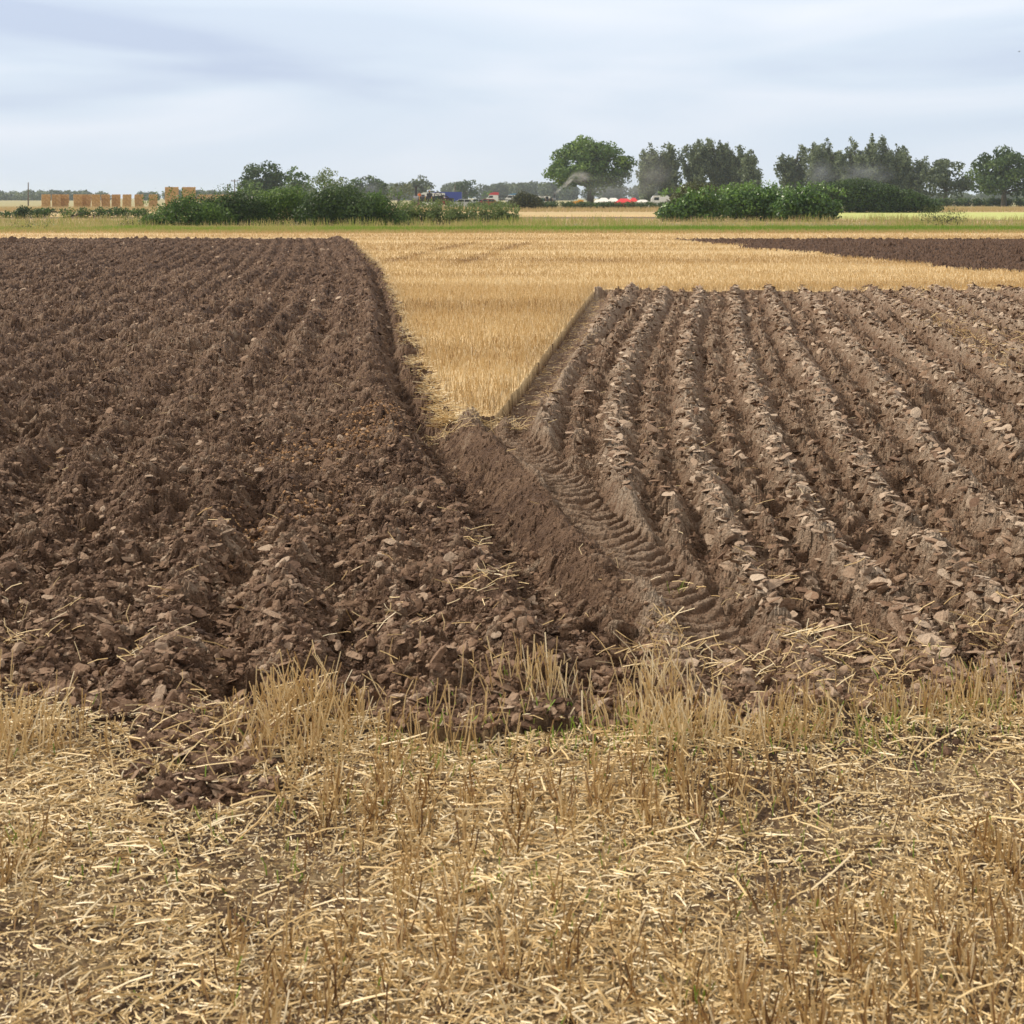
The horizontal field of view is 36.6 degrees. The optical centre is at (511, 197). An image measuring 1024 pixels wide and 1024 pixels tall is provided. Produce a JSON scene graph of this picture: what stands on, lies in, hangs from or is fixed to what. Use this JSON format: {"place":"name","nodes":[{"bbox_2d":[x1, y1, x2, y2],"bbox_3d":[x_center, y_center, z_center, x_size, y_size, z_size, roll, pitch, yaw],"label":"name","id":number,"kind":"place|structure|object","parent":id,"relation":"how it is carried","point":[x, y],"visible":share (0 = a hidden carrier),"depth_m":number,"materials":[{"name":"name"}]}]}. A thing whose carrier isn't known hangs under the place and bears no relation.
{"place":"outdoors","nodes":[
{"label":"outdoors","id":0,"kind":"place"},
{"bbox_2d":[165,197,178,201],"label":"straw bale","id":1,"kind":"object","parent":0,"point":[168,199],"visible":0.62,"depth_m":261.25},
{"bbox_2d":[165,192,178,196],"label":"straw bale","id":2,"kind":"object","parent":1,"relation":"on","point":[172,193],"visible":0.78,"depth_m":261.31},
{"bbox_2d":[165,187,178,191],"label":"straw bale","id":3,"kind":"object","parent":2,"relation":"on","point":[175,189],"visible":0.84,"depth_m":261.35},
{"bbox_2d":[182,192,195,196],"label":"straw bale","id":4,"kind":"object","parent":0,"point":[188,193],"visible":0.4,"depth_m":262.32},
{"bbox_2d":[182,187,195,191],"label":"straw bale","id":5,"kind":"object","parent":4,"relation":"on","point":[189,189],"visible":0.81,"depth_m":262.33},
{"bbox_2d":[0,236,673,818],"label":"ploughed field","id":6,"kind":"structure","parent":0,"point":[118,390],"depth_m":9.95,"materials":[{"name":"brown soil"}]},
{"bbox_2d":[184,395,443,568],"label":"rusty soil crumbs","id":7,"kind":"object","parent":6,"relation":"on","point":[314,463],"visible":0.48,"depth_m":10.07,"materials":[{"name":"brown soil"}]},
{"bbox_2d":[0,236,1023,811],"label":"soil clods","id":8,"kind":"object","parent":6,"relation":"on","point":[186,796],"visible":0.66,"depth_m":5.90,"materials":[{"name":"brown soil"}]},
{"bbox_2d":[0,243,1023,781],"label":"straw wisps","id":9,"kind":"object","parent":6,"relation":"on","point":[446,417],"visible":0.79,"depth_m":5.78,"materials":[{"name":"beige plant"}]},
{"bbox_2d":[0,674,1023,1023],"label":"trodden stubble ground","id":10,"kind":"structure","parent":0,"point":[218,902],"depth_m":3.87,"materials":[{"name":"beige plant"}]},
{"bbox_2d":[0,631,1023,1023],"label":"stubble","id":11,"kind":"object","parent":10,"relation":"on","point":[674,713],"visible":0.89,"depth_m":4.13,"materials":[{"name":"beige plant"}]},
{"bbox_2d":[3,580,1020,1023],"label":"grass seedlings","id":12,"kind":"object","parent":10,"relation":"on","point":[657,768],"depth_m":4.60,"materials":[{"name":"beige plant"}]},
{"bbox_2d":[0,198,1023,232],"bbox_3d":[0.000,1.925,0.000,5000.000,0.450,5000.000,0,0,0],"label":"ground","id":13,"kind":"structure","parent":0,"point":[568,215],"depth_m":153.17,"materials":[{"name":"green plant"}]},
{"bbox_2d":[0,210,28,217],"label":"hedge","id":14,"kind":"object","parent":13,"relation":"on","point":[6,213],"visible":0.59,"depth_m":127.74,"materials":[{"name":"green plant"}]},
{"bbox_2d":[11,205,33,218],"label":"bush","id":15,"kind":"object","parent":13,"relation":"on","point":[20,211],"visible":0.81,"depth_m":121.71,"materials":[{"name":"green plant"}]},
{"bbox_2d":[41,203,50,207],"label":"straw bale","id":16,"kind":"object","parent":13,"relation":"on","point":[46,204],"visible":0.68,"depth_m":254.52},
{"bbox_2d":[41,199,50,202],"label":"straw bale","id":17,"kind":"object","parent":16,"relation":"on","point":[45,200],"visible":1,"depth_m":254.46},
{"bbox_2d":[41,194,50,198],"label":"straw bale","id":18,"kind":"object","parent":17,"relation":"on","point":[45,196],"visible":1,"depth_m":254.58},
{"bbox_2d":[52,203,60,207],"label":"straw bale","id":19,"kind":"object","parent":13,"relation":"on","point":[56,204],"visible":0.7,"depth_m":255.95},
{"bbox_2d":[52,199,60,202],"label":"straw bale","id":20,"kind":"object","parent":19,"relation":"on","point":[56,200],"visible":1,"depth_m":255.99},
{"bbox_2d":[52,194,60,198],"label":"straw bale","id":21,"kind":"object","parent":20,"relation":"on","point":[56,196],"visible":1,"depth_m":256.03},
{"bbox_2d":[61,203,68,207],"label":"straw bale","id":22,"kind":"object","parent":13,"relation":"on","point":[64,204],"visible":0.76,"depth_m":257.41},
{"bbox_2d":[61,199,68,202],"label":"straw bale","id":23,"kind":"object","parent":22,"relation":"on","point":[64,200],"visible":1,"depth_m":257.57},
{"bbox_2d":[61,194,68,198],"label":"straw bale","id":24,"kind":"object","parent":23,"relation":"on","point":[64,196],"visible":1,"depth_m":257.44},
{"bbox_2d":[74,203,82,206],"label":"straw bale","id":25,"kind":"object","parent":13,"relation":"on","point":[79,204],"visible":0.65,"depth_m":256.05},
{"bbox_2d":[73,199,82,202],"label":"straw bale","id":26,"kind":"object","parent":25,"relation":"on","point":[77,200],"visible":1,"depth_m":255.96},
{"bbox_2d":[73,194,81,198],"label":"straw bale","id":27,"kind":"object","parent":26,"relation":"on","point":[77,196],"visible":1,"depth_m":255.90},
{"bbox_2d":[82,199,90,202],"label":"straw bale","id":28,"kind":"object","parent":13,"relation":"on","point":[86,201],"visible":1,"depth_m":257.41},
{"bbox_2d":[82,194,90,198],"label":"straw bale","id":29,"kind":"object","parent":28,"relation":"on","point":[86,196],"visible":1,"depth_m":257.49},
{"bbox_2d":[29,206,149,217],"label":"hedge","id":30,"kind":"object","parent":13,"relation":"on","point":[46,212],"visible":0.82,"depth_m":124.77,"materials":[{"name":"green plant"}]},
{"bbox_2d":[92,203,100,206],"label":"straw bale","id":31,"kind":"object","parent":13,"relation":"on","point":[96,204],"visible":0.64,"depth_m":254.51},
{"bbox_2d":[91,199,100,202],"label":"straw bale","id":32,"kind":"object","parent":31,"relation":"on","point":[95,200],"visible":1,"depth_m":254.53},
{"bbox_2d":[91,194,99,198],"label":"straw bale","id":33,"kind":"object","parent":32,"relation":"on","point":[95,196],"visible":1,"depth_m":254.46},
{"bbox_2d":[101,203,109,206],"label":"straw bale","id":34,"kind":"object","parent":13,"relation":"on","point":[105,204],"visible":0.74,"depth_m":255.98},
{"bbox_2d":[101,199,109,202],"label":"straw bale","id":35,"kind":"object","parent":34,"relation":"on","point":[105,200],"visible":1,"depth_m":256.05},
{"bbox_2d":[101,194,109,198],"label":"straw bale","id":36,"kind":"object","parent":35,"relation":"on","point":[105,196],"visible":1,"depth_m":255.96},
{"bbox_2d":[111,199,120,202],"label":"straw bale","id":37,"kind":"object","parent":13,"relation":"on","point":[115,200],"visible":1,"depth_m":257.46},
{"bbox_2d":[112,194,120,198],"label":"straw bale","id":38,"kind":"object","parent":37,"relation":"on","point":[116,196],"visible":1,"depth_m":257.40},
{"bbox_2d":[122,199,130,202],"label":"straw bale","id":39,"kind":"object","parent":13,"relation":"on","point":[126,200],"visible":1,"depth_m":254.52},
{"bbox_2d":[123,194,131,198],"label":"straw bale","id":40,"kind":"object","parent":39,"relation":"on","point":[127,196],"visible":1,"depth_m":254.54},
{"bbox_2d":[134,199,143,202],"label":"straw bale","id":41,"kind":"object","parent":13,"relation":"on","point":[138,200],"visible":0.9,"depth_m":256.00},
{"bbox_2d":[134,194,142,198],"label":"straw bale","id":42,"kind":"object","parent":41,"relation":"on","point":[137,196],"visible":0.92,"depth_m":255.97},
{"bbox_2d":[149,199,157,202],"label":"straw bale","id":43,"kind":"object","parent":13,"relation":"on","point":[152,201],"visible":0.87,"depth_m":257.52},
{"bbox_2d":[149,194,157,198],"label":"straw bale","id":44,"kind":"object","parent":43,"relation":"on","point":[152,196],"visible":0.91,"depth_m":257.37},
{"bbox_2d":[137,186,237,226],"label":"hedge bush","id":45,"kind":"object","parent":13,"relation":"on","point":[184,210],"visible":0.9,"depth_m":87.35,"materials":[{"name":"green plant"}]},
{"bbox_2d":[236,180,262,195],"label":"broadleaf tree","id":46,"kind":"object","parent":13,"relation":"on","point":[250,183],"visible":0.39,"depth_m":254.62,"materials":[{"name":"green plant"}]},
{"bbox_2d":[235,160,291,192],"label":"broadleaf tree","id":47,"kind":"object","parent":13,"relation":"on","point":[272,179],"visible":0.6,"depth_m":268.51,"materials":[{"name":"green plant"}]},
{"bbox_2d":[282,166,311,194],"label":"broadleaf tree","id":48,"kind":"object","parent":13,"relation":"on","point":[300,183],"visible":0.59,"depth_m":279.07,"materials":[{"name":"green plant"}]},
{"bbox_2d":[307,167,348,193],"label":"broadleaf tree","id":49,"kind":"object","parent":13,"relation":"on","point":[324,177],"visible":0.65,"depth_m":289.38,"materials":[{"name":"green plant"}]},
{"bbox_2d":[349,175,387,197],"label":"broadleaf tree","id":50,"kind":"object","parent":13,"relation":"on","point":[373,182],"visible":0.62,"depth_m":328.93,"materials":[{"name":"green plant"}]},
{"bbox_2d":[385,183,414,203],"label":"broadleaf tree","id":51,"kind":"object","parent":13,"relation":"on","point":[404,186],"visible":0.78,"depth_m":418.74,"materials":[{"name":"green plant"}]},
{"bbox_2d":[408,174,437,198],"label":"broadleaf tree","id":52,"kind":"object","parent":13,"relation":"on","point":[426,185],"visible":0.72,"depth_m":449.50,"materials":[{"name":"green plant"}]},
{"bbox_2d":[395,198,463,224],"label":"weed patch","id":53,"kind":"object","parent":13,"relation":"on","point":[418,213],"visible":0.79,"depth_m":94.72,"materials":[{"name":"green plant"}]},
{"bbox_2d":[421,192,444,203],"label":"van","id":54,"kind":"object","parent":13,"relation":"on","point":[424,194],"visible":0.06,"depth_m":289.00,"materials":[{"name":"white paint"}]},
{"bbox_2d":[413,186,453,207],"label":"traction engine","id":55,"kind":"object","parent":13,"relation":"on","point":[428,196],"visible":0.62,"depth_m":221.59,"materials":[{"name":"black paint"}]},
{"bbox_2d":[432,192,461,201],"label":"box van","id":56,"kind":"object","parent":13,"relation":"on","point":[456,196],"visible":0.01,"depth_m":298.90,"materials":[{"name":"blue paint"}]},
{"bbox_2d":[449,199,473,206],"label":"parked car","id":57,"kind":"object","parent":13,"relation":"on","point":[466,201],"visible":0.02,"depth_m":231.10,"materials":[{"name":"silver metal"}]},
{"bbox_2d":[452,180,479,198],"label":"broadleaf tree","id":58,"kind":"object","parent":13,"relation":"on","point":[465,187],"visible":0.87,"depth_m":517.76,"materials":[{"name":"green plant"}]},
{"bbox_2d":[481,191,492,198],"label":"broadleaf tree","id":59,"kind":"object","parent":13,"relation":"on","point":[485,193],"visible":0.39,"depth_m":559.42,"materials":[{"name":"green plant"}]},
{"bbox_2d":[457,200,520,224],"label":"weed patch","id":60,"kind":"object","parent":13,"relation":"on","point":[499,213],"visible":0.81,"depth_m":95.60,"materials":[{"name":"green plant"}]},
{"bbox_2d":[480,199,498,204],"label":"parked car","id":61,"kind":"object","parent":13,"relation":"on","point":[488,201],"visible":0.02,"depth_m":254.10,"materials":[{"name":"grey metal"}]},
{"bbox_2d":[486,192,512,201],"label":"lorry","id":62,"kind":"object","parent":13,"relation":"on","point":[493,195],"visible":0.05,"depth_m":428.90,"materials":[{"name":"white paint"}]},
{"bbox_2d":[505,193,515,201],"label":"lorry","id":63,"kind":"object","parent":13,"relation":"on","point":[514,194],"visible":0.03,"depth_m":428.90,"materials":[{"name":"white paint"}]},
{"bbox_2d":[0,180,1022,200],"bbox_3d":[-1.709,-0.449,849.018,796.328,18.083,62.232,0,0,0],"label":"woodland","id":64,"kind":"object","parent":13,"relation":"on","point":[543,188],"visible":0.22,"depth_m":829.88,"materials":[{"name":"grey plant"}]},
{"bbox_2d":[507,190,544,208],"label":"bush","id":65,"kind":"object","parent":13,"relation":"on","point":[521,199],"visible":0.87,"depth_m":204.13,"materials":[{"name":"green plant"}]},
{"bbox_2d":[468,201,600,208],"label":"hedge","id":66,"kind":"object","parent":13,"relation":"on","point":[567,204],"visible":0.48,"depth_m":213.54,"materials":[{"name":"green plant"}]},
{"bbox_2d":[541,134,637,203],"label":"oak tree","id":67,"kind":"object","parent":13,"relation":"on","point":[590,169],"visible":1,"depth_m":274.69,"materials":[{"name":"green plant"}]},
{"bbox_2d":[599,198,609,201],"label":"tent","id":68,"kind":"object","parent":13,"relation":"on","point":[603,199],"visible":0.2,"depth_m":261.19,"materials":[{"name":"white fabric"}]},
{"bbox_2d":[617,199,631,205],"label":"tent","id":69,"kind":"object","parent":13,"relation":"on","point":[623,201],"visible":0.32,"depth_m":256.83,"materials":[{"name":"red fabric"}]},
{"bbox_2d":[594,201,667,209],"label":"hedge","id":70,"kind":"object","parent":13,"relation":"on","point":[614,204],"visible":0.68,"depth_m":215.51,"materials":[{"name":"green plant"}]},
{"bbox_2d":[634,142,660,201],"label":"poplar tree","id":71,"kind":"object","parent":13,"relation":"on","point":[646,176],"visible":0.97,"depth_m":297.52,"materials":[{"name":"green plant"}]},
{"bbox_2d":[651,196,669,203],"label":"caravan","id":72,"kind":"object","parent":13,"relation":"on","point":[656,199],"visible":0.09,"depth_m":269.10,"materials":[{"name":"white paint"}]},
{"bbox_2d":[654,141,683,198],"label":"poplar tree","id":73,"kind":"object","parent":13,"relation":"on","point":[668,166],"visible":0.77,"depth_m":298.00,"materials":[{"name":"green plant"}]},
{"bbox_2d":[653,184,732,221],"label":"hedge bush","id":74,"kind":"object","parent":13,"relation":"on","point":[688,205],"visible":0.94,"depth_m":107.43,"materials":[{"name":"green plant"}]},
{"bbox_2d":[663,180,725,213],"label":"bush","id":75,"kind":"object","parent":13,"relation":"on","point":[693,186],"visible":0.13,"depth_m":139.09,"materials":[{"name":"green plant"}]},
{"bbox_2d":[677,138,713,184],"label":"poplar tree","id":76,"kind":"object","parent":13,"relation":"on","point":[695,156],"visible":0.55,"depth_m":303.66,"materials":[{"name":"green plant"}]},
{"bbox_2d":[699,137,733,191],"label":"poplar tree","id":77,"kind":"object","parent":13,"relation":"on","point":[714,174],"visible":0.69,"depth_m":305.70,"materials":[{"name":"green plant"}]},
{"bbox_2d":[714,140,761,188],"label":"poplar tree","id":78,"kind":"object","parent":13,"relation":"on","point":[735,166],"visible":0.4,"depth_m":305.56,"materials":[{"name":"green plant"}]},
{"bbox_2d":[721,182,756,214],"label":"bush","id":79,"kind":"object","parent":13,"relation":"on","point":[738,186],"visible":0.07,"depth_m":141.40,"materials":[{"name":"green plant"}]},
{"bbox_2d":[737,149,763,189],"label":"poplar tree","id":80,"kind":"object","parent":13,"relation":"on","point":[750,171],"visible":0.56,"depth_m":295.25,"materials":[{"name":"green plant"}]},
{"bbox_2d":[716,180,792,220],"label":"hedge bush","id":81,"kind":"object","parent":13,"relation":"on","point":[753,204],"visible":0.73,"depth_m":109.25,"materials":[{"name":"green plant"}]},
{"bbox_2d":[773,143,808,195],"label":"poplar tree","id":82,"kind":"object","parent":13,"relation":"on","point":[790,169],"visible":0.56,"depth_m":315.80,"materials":[{"name":"green plant"}]},
{"bbox_2d":[766,180,848,221],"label":"hedge bush","id":83,"kind":"object","parent":13,"relation":"on","point":[797,201],"visible":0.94,"depth_m":107.17,"materials":[{"name":"green plant"}]},
{"bbox_2d":[801,142,829,190],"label":"poplar tree","id":84,"kind":"object","parent":13,"relation":"on","point":[818,169],"visible":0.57,"depth_m":311.25,"materials":[{"name":"green plant"}]},
{"bbox_2d":[822,137,847,185],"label":"poplar tree","id":85,"kind":"object","parent":13,"relation":"on","point":[832,175],"visible":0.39,"depth_m":313.69,"materials":[{"name":"green plant"}]},
{"bbox_2d":[834,136,872,183],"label":"poplar tree","id":86,"kind":"object","parent":13,"relation":"on","point":[853,166],"visible":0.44,"depth_m":299.85,"materials":[{"name":"green plant"}]},
{"bbox_2d":[810,177,944,212],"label":"hedge","id":87,"kind":"object","parent":13,"relation":"on","point":[868,195],"visible":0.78,"depth_m":170.61,"materials":[{"name":"green plant"}]},
{"bbox_2d":[862,133,892,183],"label":"poplar tree","id":88,"kind":"object","parent":13,"relation":"on","point":[874,157],"visible":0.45,"depth_m":307.89,"materials":[{"name":"green plant"}]},
{"bbox_2d":[877,134,914,191],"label":"poplar tree","id":89,"kind":"object","parent":13,"relation":"on","point":[897,167],"visible":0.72,"depth_m":308.04,"materials":[{"name":"green plant"}]},
{"bbox_2d":[905,155,929,195],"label":"poplar tree","id":90,"kind":"object","parent":13,"relation":"on","point":[916,182],"visible":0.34,"depth_m":315.54,"materials":[{"name":"green plant"}]},
{"bbox_2d":[918,204,969,224],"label":"weed patch","id":91,"kind":"object","parent":13,"relation":"on","point":[947,220],"visible":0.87,"depth_m":91.96,"materials":[{"name":"green plant"}]},
{"bbox_2d":[919,158,975,204],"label":"broadleaf tree","id":92,"kind":"object","parent":13,"relation":"on","point":[938,173],"visible":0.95,"depth_m":297.92,"materials":[{"name":"green plant"}]},
{"bbox_2d":[928,197,1023,206],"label":"hedge","id":93,"kind":"object","parent":13,"relation":"on","point":[974,202],"visible":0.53,"depth_m":284.41,"materials":[{"name":"green plant"}]},
{"bbox_2d":[964,144,1023,206],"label":"broadleaf tree","id":94,"kind":"object","parent":13,"relation":"on","point":[1001,177],"visible":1,"depth_m":277.88,"materials":[{"name":"green plant"}]},
{"bbox_2d":[0,0,1023,197],"label":"sky","id":95,"kind":"structure","parent":0,"point":[121,97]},
{"bbox_2d":[0,230,1023,421],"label":"stubble field","id":96,"kind":"structure","parent":0,"point":[526,383],"depth_m":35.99,"materials":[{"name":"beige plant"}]},
{"bbox_2d":[541,193,555,201],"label":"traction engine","id":97,"kind":"object","parent":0,"point":[548,199],"visible":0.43,"depth_m":329.69,"materials":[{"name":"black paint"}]},
{"bbox_2d":[381,264,1023,721],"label":"ploughed furrows","id":98,"kind":"structure","parent":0,"point":[583,502],"depth_m":9.65,"materials":[{"name":"brown soil"}]},
{"bbox_2d":[432,282,1023,711],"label":"soil flakes","id":99,"kind":"object","parent":98,"relation":"on","point":[892,620],"visible":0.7,"depth_m":9.68,"materials":[{"name":"brown soil"}]},
{"bbox_2d":[676,237,1023,271],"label":"ploughed field","id":100,"kind":"structure","parent":0,"point":[988,253],"depth_m":50.28,"materials":[{"name":"brown soil"}]},
{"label":"grass verge ground","id":101,"kind":"structure","parent":0,"visible":0},
{"bbox_2d":[9,215,51,227],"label":"weed patch","id":102,"kind":"object","parent":101,"relation":"on","point":[30,223],"visible":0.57,"depth_m":81.96,"materials":[{"name":"green plant"}]},
{"bbox_2d":[120,211,144,225],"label":"weed patch","id":103,"kind":"object","parent":101,"relation":"on","point":[132,223],"visible":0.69,"depth_m":87.96,"materials":[{"name":"green plant"}]},
{"bbox_2d":[201,182,271,226],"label":"hedge bush","id":104,"kind":"object","parent":101,"relation":"on","point":[240,205],"visible":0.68,"depth_m":89.43,"materials":[{"name":"green plant"}]},
{"bbox_2d":[249,185,323,225],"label":"hedge bush","id":105,"kind":"object","parent":101,"relation":"on","point":[281,202],"visible":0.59,"depth_m":90.77,"materials":[{"name":"green plant"}]},
{"bbox_2d":[292,177,381,225],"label":"hedge bush","id":106,"kind":"object","parent":101,"relation":"on","point":[331,204],"visible":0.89,"depth_m":87.97,"materials":[{"name":"green plant"}]},
{"bbox_2d":[351,187,411,225],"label":"hedge bush","id":107,"kind":"object","parent":101,"relation":"on","point":[382,205],"visible":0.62,"depth_m":89.27,"materials":[{"name":"green plant"}]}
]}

